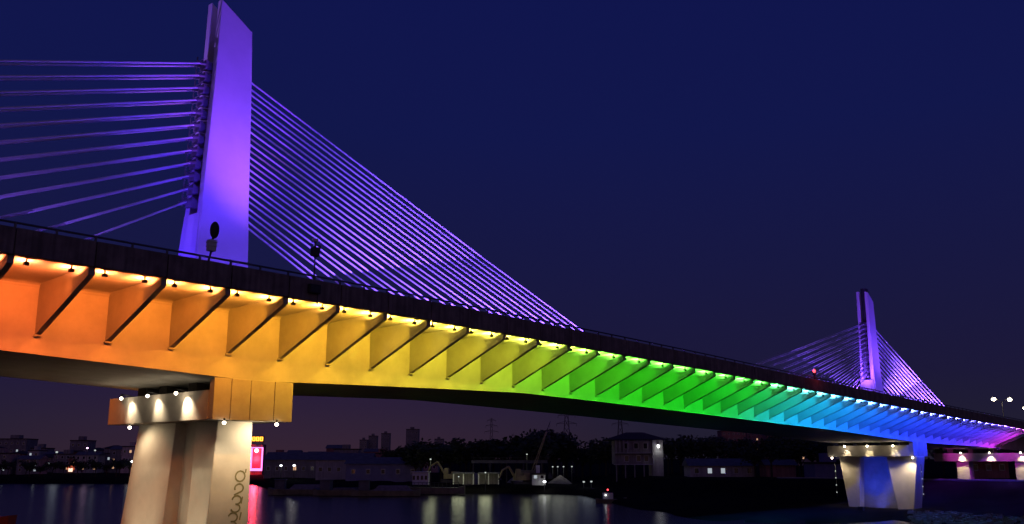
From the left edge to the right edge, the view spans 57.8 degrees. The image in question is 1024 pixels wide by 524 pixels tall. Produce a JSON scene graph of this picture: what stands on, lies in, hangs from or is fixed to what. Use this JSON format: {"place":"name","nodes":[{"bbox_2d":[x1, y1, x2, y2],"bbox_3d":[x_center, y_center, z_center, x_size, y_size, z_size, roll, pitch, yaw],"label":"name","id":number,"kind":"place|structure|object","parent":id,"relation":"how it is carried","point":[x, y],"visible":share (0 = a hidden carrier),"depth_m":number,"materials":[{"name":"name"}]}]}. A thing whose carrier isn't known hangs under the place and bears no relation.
{"place":"outdoors","nodes":[
{"label":"outdoors","id":0,"kind":"place"},
{"bbox_2d":[0,484,926,523],"bbox_3d":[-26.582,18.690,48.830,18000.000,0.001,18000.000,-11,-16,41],"label":"river water","id":1,"kind":"structure","parent":0,"point":[64,503],"depth_m":158.79,"materials":[{"name":"black liquid"}]},
{"bbox_2d":[0,515,16,523],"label":"boat","id":2,"kind":"object","parent":1,"relation":"on","point":[10,519],"visible":1,"depth_m":118.89,"materials":[{"name":"paint"}]},
{"bbox_2d":[268,479,319,494],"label":"barge","id":3,"kind":"object","parent":1,"relation":"on","point":[294,489],"visible":0.75,"depth_m":227.28,"materials":[{"name":"metal"}]},
{"bbox_2d":[313,480,373,495],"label":"barge","id":4,"kind":"object","parent":1,"relation":"on","point":[326,488],"visible":0.78,"depth_m":220.93,"materials":[{"name":"metal"}]},
{"bbox_2d":[351,480,419,495],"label":"barge","id":5,"kind":"object","parent":1,"relation":"on","point":[383,490],"visible":1,"depth_m":217.93,"materials":[{"name":"metal"}]},
{"bbox_2d":[408,471,464,493],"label":"work barge","id":6,"kind":"object","parent":1,"relation":"on","point":[420,478],"visible":0.98,"depth_m":229.35,"materials":[{"name":"black paint"}]},
{"bbox_2d":[0,0,1023,523],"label":"cable stayed bridge","id":7,"kind":"structure","parent":1,"relation":"in","point":[218,354],"depth_m":68.28,"materials":[{"name":"concrete"}]},
{"bbox_2d":[205,222,218,260],"bbox_3d":[-17.389,-0.941,53.886,0.540,2.934,0.670,-11,-16,41],"label":"mast light","id":8,"kind":"object","parent":7,"relation":"on","point":[210,246],"visible":1,"depth_m":53.82,"materials":[{"name":"metal"}]},
{"bbox_2d":[308,283,320,304],"bbox_3d":[-12.440,2.045,58.329,0.282,1.300,0.840,-11,-16,41],"label":"junction box","id":9,"kind":"object","parent":7,"relation":"attached to","point":[314,288],"visible":1,"depth_m":58.29,"materials":[{"name":"grey metal"}]},
{"bbox_2d":[310,238,320,279],"bbox_3d":[-12.537,0.047,59.206,0.400,3.100,0.748,-11,-16,41],"label":"camera mast","id":10,"kind":"object","parent":7,"relation":"on","point":[314,251],"visible":0.98,"depth_m":59.19,"materials":[{"name":"metal"}]},
{"bbox_2d":[991,397,1011,417],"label":"street lamp","id":11,"kind":"object","parent":7,"relation":"on","point":[994,399],"visible":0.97,"depth_m":223.14,"materials":[{"name":"metal"}]},
{"bbox_2d":[596,489,626,502],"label":"boat","id":12,"kind":"object","parent":1,"relation":"on","point":[607,497],"visible":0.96,"depth_m":184.54,"materials":[{"name":"white paint"}]},
{"bbox_2d":[0,459,1023,523],"bbox_3d":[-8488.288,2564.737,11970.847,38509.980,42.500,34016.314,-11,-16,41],"label":"river bank","id":13,"kind":"structure","parent":0,"point":[758,499],"depth_m":183.54,"materials":[{"name":"soil"}]},
{"bbox_2d":[0,464,7,475],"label":"broadleaf tree","id":14,"kind":"object","parent":13,"relation":"on","point":[4,467],"visible":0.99,"depth_m":382.88,"materials":[{"name":"green plant"}]},
{"bbox_2d":[0,448,20,474],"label":"row house","id":15,"kind":"structure","parent":13,"relation":"on","point":[7,456],"depth_m":404.24,"materials":[{"name":"grey paint"}]},
{"bbox_2d":[0,435,38,452],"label":"apartment block","id":16,"kind":"structure","parent":13,"relation":"on","point":[14,443],"depth_m":504.76,"materials":[{"name":"grey paint"}]},
{"bbox_2d":[13,451,27,455],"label":"row house","id":17,"kind":"structure","parent":13,"relation":"on","point":[23,452],"depth_m":483.10,"materials":[{"name":"paint"}]},
{"bbox_2d":[18,460,36,474],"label":"broadleaf tree","id":18,"kind":"object","parent":13,"relation":"on","point":[24,463],"visible":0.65,"depth_m":389.23,"materials":[{"name":"green plant"}]},
{"bbox_2d":[24,462,38,476],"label":"broadleaf tree","id":19,"kind":"object","parent":13,"relation":"on","point":[30,467],"visible":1,"depth_m":356.64,"materials":[{"name":"green plant"}]},
{"bbox_2d":[16,455,48,474],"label":"row house","id":20,"kind":"structure","parent":13,"relation":"on","point":[41,460],"depth_m":404.38,"materials":[{"name":"grey paint"}]},
{"bbox_2d":[28,446,47,454],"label":"town house","id":21,"kind":"structure","parent":13,"relation":"on","point":[37,450],"depth_m":456.85,"materials":[{"name":"paint"}]},
{"bbox_2d":[34,464,48,476],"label":"broadleaf tree","id":22,"kind":"object","parent":13,"relation":"on","point":[40,468],"visible":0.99,"depth_m":363.80,"materials":[{"name":"green plant"}]},
{"bbox_2d":[30,444,54,451],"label":"row house","id":23,"kind":"structure","parent":13,"relation":"on","point":[43,446],"depth_m":474.12,"materials":[{"name":"grey paint"}]},
{"bbox_2d":[45,454,53,471],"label":"row house","id":24,"kind":"structure","parent":13,"relation":"on","point":[50,457],"depth_m":450.89,"materials":[{"name":"grey paint"}]},
{"bbox_2d":[44,461,62,474],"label":"broadleaf tree","id":25,"kind":"object","parent":13,"relation":"on","point":[53,465],"visible":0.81,"depth_m":384.18,"materials":[{"name":"green plant"}]},
{"bbox_2d":[52,450,75,472],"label":"row house","id":26,"kind":"structure","parent":13,"relation":"on","point":[64,456],"depth_m":441.71,"materials":[{"name":"grey paint"}]},
{"bbox_2d":[57,461,70,473],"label":"broadleaf tree","id":27,"kind":"object","parent":13,"relation":"on","point":[62,465],"visible":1,"depth_m":378.03,"materials":[{"name":"green plant"}]},
{"bbox_2d":[66,457,74,472],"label":"shop building","id":28,"kind":"structure","parent":13,"relation":"on","point":[69,470],"depth_m":440.57,"materials":[{"name":"paint"}]},
{"bbox_2d":[67,458,88,474],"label":"broadleaf tree","id":29,"kind":"object","parent":13,"relation":"on","point":[75,463],"visible":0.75,"depth_m":390.05,"materials":[{"name":"green plant"}]},
{"bbox_2d":[75,463,88,476],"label":"broadleaf tree","id":30,"kind":"object","parent":13,"relation":"on","point":[80,467],"visible":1,"depth_m":363.32,"materials":[{"name":"green plant"}]},
{"bbox_2d":[70,436,96,451],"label":"building","id":31,"kind":"structure","parent":13,"relation":"on","point":[83,443],"depth_m":466.86,"materials":[{"name":"grey paint"}]},
{"bbox_2d":[74,452,105,472],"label":"row house","id":32,"kind":"structure","parent":13,"relation":"on","point":[97,456],"depth_m":438.15,"materials":[{"name":"paint"}]},
{"bbox_2d":[86,459,103,476],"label":"broadleaf tree","id":33,"kind":"object","parent":13,"relation":"on","point":[95,465],"visible":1,"depth_m":369.31,"materials":[{"name":"green plant"}]},
{"bbox_2d":[104,449,109,472],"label":"town house","id":34,"kind":"structure","parent":13,"relation":"on","point":[107,455],"depth_m":451.10,"materials":[{"name":"grey paint"}]},
{"bbox_2d":[101,464,112,474],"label":"broadleaf tree","id":35,"kind":"object","parent":13,"relation":"on","point":[106,467],"visible":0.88,"depth_m":384.97,"materials":[{"name":"green plant"}]},
{"bbox_2d":[108,446,121,472],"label":"row house","id":36,"kind":"structure","parent":13,"relation":"on","point":[116,452],"depth_m":447.50,"materials":[{"name":"grey paint"}]},
{"bbox_2d":[109,459,123,476],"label":"broadleaf tree","id":37,"kind":"object","parent":13,"relation":"on","point":[117,463],"visible":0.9,"depth_m":371.75,"materials":[{"name":"green plant"}]},
{"bbox_2d":[121,458,131,476],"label":"broadleaf tree","id":38,"kind":"object","parent":13,"relation":"on","point":[127,463],"visible":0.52,"depth_m":367.67,"materials":[{"name":"green plant"}]},
{"bbox_2d":[120,442,135,472],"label":"row house","id":39,"kind":"structure","parent":13,"relation":"on","point":[128,452],"depth_m":428.10,"materials":[{"name":"paint"}]},
{"bbox_2d":[250,436,265,474],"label":"neon tower","id":40,"kind":"structure","parent":13,"relation":"on","point":[258,452],"depth_m":393.95,"materials":[{"name":"paint"}]},
{"bbox_2d":[263,452,339,477],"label":"warehouse","id":41,"kind":"structure","parent":13,"relation":"on","point":[305,464],"depth_m":316.55,"materials":[{"name":"grey paint"}]},
{"bbox_2d":[326,445,341,451],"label":"row house","id":42,"kind":"structure","parent":13,"relation":"on","point":[329,448],"depth_m":447.14,"materials":[{"name":"paint"}]},
{"bbox_2d":[315,453,375,479],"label":"warehouse","id":43,"kind":"structure","parent":13,"relation":"on","point":[330,466],"depth_m":288.22,"materials":[{"name":"paint"}]},
{"bbox_2d":[333,445,361,452],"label":"row house","id":44,"kind":"structure","parent":13,"relation":"on","point":[346,449],"depth_m":435.37,"materials":[{"name":"grey paint"}]},
{"bbox_2d":[359,438,367,452],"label":"tower block","id":45,"kind":"structure","parent":13,"relation":"on","point":[363,444],"depth_m":878.81,"materials":[{"name":"grey paint"}]},
{"bbox_2d":[363,449,377,452],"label":"row house","id":46,"kind":"structure","parent":13,"relation":"on","point":[370,451],"depth_m":512.29,"materials":[{"name":"paint"}]},
{"bbox_2d":[368,434,377,448],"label":"tower block","id":47,"kind":"structure","parent":13,"relation":"on","point":[373,441],"depth_m":889.22,"materials":[{"name":"grey paint"}]},
{"bbox_2d":[344,457,422,481],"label":"warehouse","id":48,"kind":"structure","parent":13,"relation":"on","point":[395,469],"depth_m":273.75,"materials":[{"name":"metal"}]},
{"bbox_2d":[381,431,390,450],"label":"tower block","id":49,"kind":"structure","parent":13,"relation":"on","point":[385,439],"depth_m":978.03,"materials":[{"name":"grey paint"}]},
{"bbox_2d":[378,446,405,456],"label":"broadleaf tree","id":50,"kind":"object","parent":13,"relation":"on","point":[390,453],"visible":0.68,"depth_m":333.00,"materials":[{"name":"green plant"}]},
{"bbox_2d":[406,427,419,444],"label":"tower block","id":51,"kind":"structure","parent":13,"relation":"on","point":[412,434],"depth_m":880.57,"materials":[{"name":"grey paint"}]},
{"bbox_2d":[400,445,432,470],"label":"broadleaf tree","id":52,"kind":"object","parent":13,"relation":"on","point":[402,456],"visible":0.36,"depth_m":270.20,"materials":[{"name":"green plant"}]},
{"bbox_2d":[401,443,441,470],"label":"broadleaf tree","id":53,"kind":"object","parent":13,"relation":"on","point":[420,455],"visible":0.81,"depth_m":267.74,"materials":[{"name":"green plant"}]},
{"bbox_2d":[401,441,457,481],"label":"broadleaf tree","id":54,"kind":"object","parent":13,"relation":"on","point":[442,449],"visible":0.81,"depth_m":268.51,"materials":[{"name":"green plant"}]},
{"bbox_2d":[423,460,439,472],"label":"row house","id":55,"kind":"structure","parent":13,"relation":"on","point":[434,469],"depth_m":415.00,"materials":[{"name":"paint"}]},
{"bbox_2d":[434,437,443,461],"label":"tower block","id":56,"kind":"structure","parent":13,"relation":"on","point":[438,440],"depth_m":928.70,"materials":[{"name":"grey paint"}]},
{"bbox_2d":[428,461,452,481],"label":"excavator","id":57,"kind":"object","parent":13,"relation":"on","point":[447,476],"visible":0.65,"depth_m":254.34,"materials":[{"name":"metal"}]},
{"bbox_2d":[418,437,465,481],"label":"broadleaf tree","id":58,"kind":"object","parent":13,"relation":"on","point":[457,444],"visible":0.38,"depth_m":273.93,"materials":[{"name":"green plant"}]},
{"bbox_2d":[452,472,474,483],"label":"yard shed","id":59,"kind":"structure","parent":13,"relation":"on","point":[466,477],"depth_m":245.90,"materials":[{"name":"metal"}]},
{"bbox_2d":[461,449,470,471],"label":"broadleaf tree","id":60,"kind":"object","parent":13,"relation":"on","point":[465,463],"visible":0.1,"depth_m":340.46,"materials":[{"name":"green plant"}]},
{"bbox_2d":[463,473,478,484],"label":"gravel heap","id":61,"kind":"object","parent":13,"relation":"on","point":[475,478],"visible":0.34,"depth_m":252.61,"materials":[{"name":"stone"}]},
{"bbox_2d":[459,439,487,471],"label":"broadleaf tree","id":62,"kind":"object","parent":13,"relation":"on","point":[474,452],"visible":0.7,"depth_m":331.50,"materials":[{"name":"green plant"}]},
{"bbox_2d":[477,472,499,483],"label":"yard shed","id":63,"kind":"structure","parent":13,"relation":"on","point":[492,477],"depth_m":245.87,"materials":[{"name":"metal"}]},
{"bbox_2d":[470,438,508,470],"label":"broadleaf tree","id":64,"kind":"object","parent":13,"relation":"on","point":[476,443],"visible":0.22,"depth_m":337.21,"materials":[{"name":"green plant"}]},
{"bbox_2d":[484,419,497,466],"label":"electricity pylon","id":65,"kind":"object","parent":13,"relation":"on","point":[490,432],"visible":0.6,"depth_m":610.04,"materials":[{"name":"metal"}]},
{"bbox_2d":[481,439,503,471],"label":"broadleaf tree","id":66,"kind":"object","parent":13,"relation":"on","point":[493,469],"visible":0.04,"depth_m":342.96,"materials":[{"name":"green plant"}]},
{"bbox_2d":[471,457,547,482],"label":"canopy","id":67,"kind":"object","parent":13,"relation":"on","point":[506,461],"visible":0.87,"depth_m":249.50,"materials":[{"name":"metal"}]},
{"bbox_2d":[494,437,524,475],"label":"broadleaf tree","id":68,"kind":"object","parent":13,"relation":"on","point":[503,456],"visible":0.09,"depth_m":337.34,"materials":[{"name":"green plant"}]},
{"bbox_2d":[497,466,529,483],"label":"excavator","id":69,"kind":"object","parent":13,"relation":"on","point":[518,475],"visible":1,"depth_m":239.51,"materials":[{"name":"metal"}]},
{"bbox_2d":[499,440,531,469],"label":"broadleaf tree","id":70,"kind":"object","parent":13,"relation":"on","point":[510,454],"visible":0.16,"depth_m":327.97,"materials":[{"name":"green plant"}]},
{"bbox_2d":[501,432,557,469],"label":"broadleaf tree","id":71,"kind":"object","parent":13,"relation":"on","point":[515,439],"visible":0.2,"depth_m":298.19,"materials":[{"name":"green plant"}]},
{"bbox_2d":[509,432,559,472],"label":"broadleaf tree","id":72,"kind":"object","parent":13,"relation":"on","point":[519,451],"visible":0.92,"depth_m":282.10,"materials":[{"name":"green plant"}]},
{"bbox_2d":[521,421,551,483],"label":"grab crane","id":73,"kind":"object","parent":13,"relation":"on","point":[533,471],"visible":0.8,"depth_m":243.59,"materials":[{"name":"metal"}]},
{"bbox_2d":[531,465,545,484],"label":"site office","id":74,"kind":"structure","parent":13,"relation":"on","point":[538,477],"depth_m":238.34,"materials":[{"name":"white paint"}]},
{"bbox_2d":[517,428,569,472],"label":"broadleaf tree","id":75,"kind":"object","parent":13,"relation":"on","point":[561,436],"visible":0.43,"depth_m":286.85,"materials":[{"name":"green plant"}]},
{"bbox_2d":[528,436,560,475],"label":"broadleaf tree","id":76,"kind":"object","parent":13,"relation":"on","point":[549,466],"visible":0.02,"depth_m":309.14,"materials":[{"name":"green plant"}]},
{"bbox_2d":[522,429,584,478],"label":"broadleaf tree","id":77,"kind":"object","parent":13,"relation":"on","point":[553,457],"visible":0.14,"depth_m":295.18,"materials":[{"name":"green plant"}]},
{"bbox_2d":[548,475,571,483],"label":"gravel heap","id":78,"kind":"object","parent":13,"relation":"on","point":[559,479],"visible":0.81,"depth_m":253.43,"materials":[{"name":"gravel"}]},
{"bbox_2d":[556,414,576,472],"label":"electricity pylon","id":79,"kind":"object","parent":13,"relation":"on","point":[568,433],"visible":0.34,"depth_m":413.34,"materials":[{"name":"metal"}]},
{"bbox_2d":[553,432,580,477],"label":"broadleaf tree","id":80,"kind":"object","parent":13,"relation":"on","point":[566,451],"visible":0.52,"depth_m":292.56,"materials":[{"name":"green plant"}]},
{"bbox_2d":[569,447,595,477],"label":"broadleaf tree","id":81,"kind":"object","parent":13,"relation":"on","point":[584,455],"visible":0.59,"depth_m":303.03,"materials":[{"name":"green plant"}]},
{"bbox_2d":[583,438,611,475],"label":"broadleaf tree","id":82,"kind":"object","parent":13,"relation":"on","point":[602,452],"visible":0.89,"depth_m":293.66,"materials":[{"name":"green plant"}]},
{"bbox_2d":[600,437,618,474],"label":"broadleaf tree","id":83,"kind":"object","parent":13,"relation":"on","point":[607,443],"visible":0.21,"depth_m":294.21,"materials":[{"name":"green plant"}]},
{"bbox_2d":[613,420,626,467],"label":"electricity pylon","id":84,"kind":"object","parent":13,"relation":"on","point":[618,422],"visible":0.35,"depth_m":511.57,"materials":[{"name":"metal"}]},
{"bbox_2d":[602,432,668,481],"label":"riverside house","id":85,"kind":"structure","parent":13,"relation":"on","point":[636,448],"depth_m":240.77,"materials":[{"name":"grey paint"}]},
{"bbox_2d":[663,438,688,473],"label":"broadleaf tree","id":86,"kind":"object","parent":13,"relation":"on","point":[672,459],"visible":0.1,"depth_m":277.19,"materials":[{"name":"green plant"}]},
{"bbox_2d":[664,437,698,473],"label":"broadleaf tree","id":87,"kind":"object","parent":13,"relation":"on","point":[680,456],"visible":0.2,"depth_m":273.81,"materials":[{"name":"green plant"}]},
{"bbox_2d":[677,434,722,458],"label":"broadleaf tree","id":88,"kind":"object","parent":13,"relation":"on","point":[710,447],"visible":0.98,"depth_m":265.80,"materials":[{"name":"green plant"}]},
{"bbox_2d":[683,438,724,458],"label":"broadleaf tree","id":89,"kind":"object","parent":13,"relation":"on","point":[704,457],"visible":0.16,"depth_m":275.18,"materials":[{"name":"green plant"}]},
{"bbox_2d":[692,435,730,458],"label":"broadleaf tree","id":90,"kind":"object","parent":13,"relation":"on","point":[717,451],"visible":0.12,"depth_m":277.85,"materials":[{"name":"green plant"}]},
{"bbox_2d":[682,459,757,476],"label":"shed","id":91,"kind":"structure","parent":13,"relation":"on","point":[714,468],"depth_m":225.49,"materials":[{"name":"paint"}]},
{"bbox_2d":[713,437,734,458],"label":"broadleaf tree","id":92,"kind":"object","parent":13,"relation":"on","point":[725,442],"visible":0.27,"depth_m":275.74,"materials":[{"name":"green plant"}]},
{"bbox_2d":[717,430,745,458],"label":"apartment building","id":93,"kind":"structure","parent":13,"relation":"on","point":[727,435],"depth_m":681.55,"materials":[{"name":"paint"}]},
{"bbox_2d":[713,435,756,454],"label":"broadleaf tree","id":94,"kind":"object","parent":13,"relation":"on","point":[750,441],"visible":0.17,"depth_m":290.28,"materials":[{"name":"green plant"}]},
{"bbox_2d":[736,445,766,476],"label":"broadleaf tree","id":95,"kind":"object","parent":13,"relation":"on","point":[752,457],"visible":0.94,"depth_m":221.26,"materials":[{"name":"green plant"}]},
{"bbox_2d":[746,433,761,462],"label":"apartment building","id":96,"kind":"structure","parent":13,"relation":"on","point":[755,437],"depth_m":700.80,"materials":[{"name":"paint"}]},
{"bbox_2d":[749,435,792,477],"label":"broadleaf tree","id":97,"kind":"object","parent":13,"relation":"on","point":[773,445],"visible":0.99,"depth_m":212.18,"materials":[{"name":"green plant"}]},
{"bbox_2d":[757,459,797,476],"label":"shed","id":98,"kind":"structure","parent":13,"relation":"on","point":[783,468],"depth_m":219.72,"materials":[{"name":"paint"}]},
{"bbox_2d":[779,437,817,476],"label":"broadleaf tree","id":99,"kind":"object","parent":13,"relation":"on","point":[793,443],"visible":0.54,"depth_m":225.93,"materials":[{"name":"green plant"}]},
{"bbox_2d":[784,444,817,476],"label":"broadleaf tree","id":100,"kind":"object","parent":13,"relation":"on","point":[809,456],"visible":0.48,"depth_m":226.80,"materials":[{"name":"green plant"}]},
{"bbox_2d":[789,456,815,465],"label":"apartment building","id":101,"kind":"structure","parent":13,"relation":"on","point":[805,460],"depth_m":541.75,"materials":[{"name":"paint"}]},
{"bbox_2d":[803,453,842,477],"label":"shed","id":102,"kind":"structure","parent":13,"relation":"on","point":[825,465],"depth_m":208.99,"materials":[{"name":"metal"}]},
{"bbox_2d":[777,477,1023,480],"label":"retaining wall","id":103,"kind":"structure","parent":13,"relation":"on","point":[923,479],"depth_m":184.37,"materials":[{"name":"paint"}]},
{"bbox_2d":[927,449,951,474],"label":"broadleaf tree","id":104,"kind":"object","parent":13,"relation":"on","point":[932,454],"visible":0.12,"depth_m":250.35,"materials":[{"name":"green plant"}]},
{"bbox_2d":[907,510,1023,523],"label":"rubble","id":105,"kind":"object","parent":13,"relation":"on","point":[928,517],"visible":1,"depth_m":126.45,"materials":[{"name":"stone"}]},
{"bbox_2d":[955,461,1009,477],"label":"bank hut","id":106,"kind":"object","parent":13,"relation":"on","point":[991,469],"visible":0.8,"depth_m":206.90,"materials":[{"name":"paint"}]},
{"bbox_2d":[985,464,991,470],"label":"window","id":107,"kind":"structure","parent":106,"relation":"in","point":[988,466],"depth_m":206.95,"materials":[{"name":"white glass"}]},
{"bbox_2d":[999,464,1004,470],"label":"window","id":108,"kind":"structure","parent":106,"relation":"in","point":[1001,466],"depth_m":206.95,"materials":[{"name":"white glass"}]},
{"bbox_2d":[0,0,1023,458],"label":"sky","id":109,"kind":"structure","parent":0,"point":[722,178],"materials":[{"name":"blue"}]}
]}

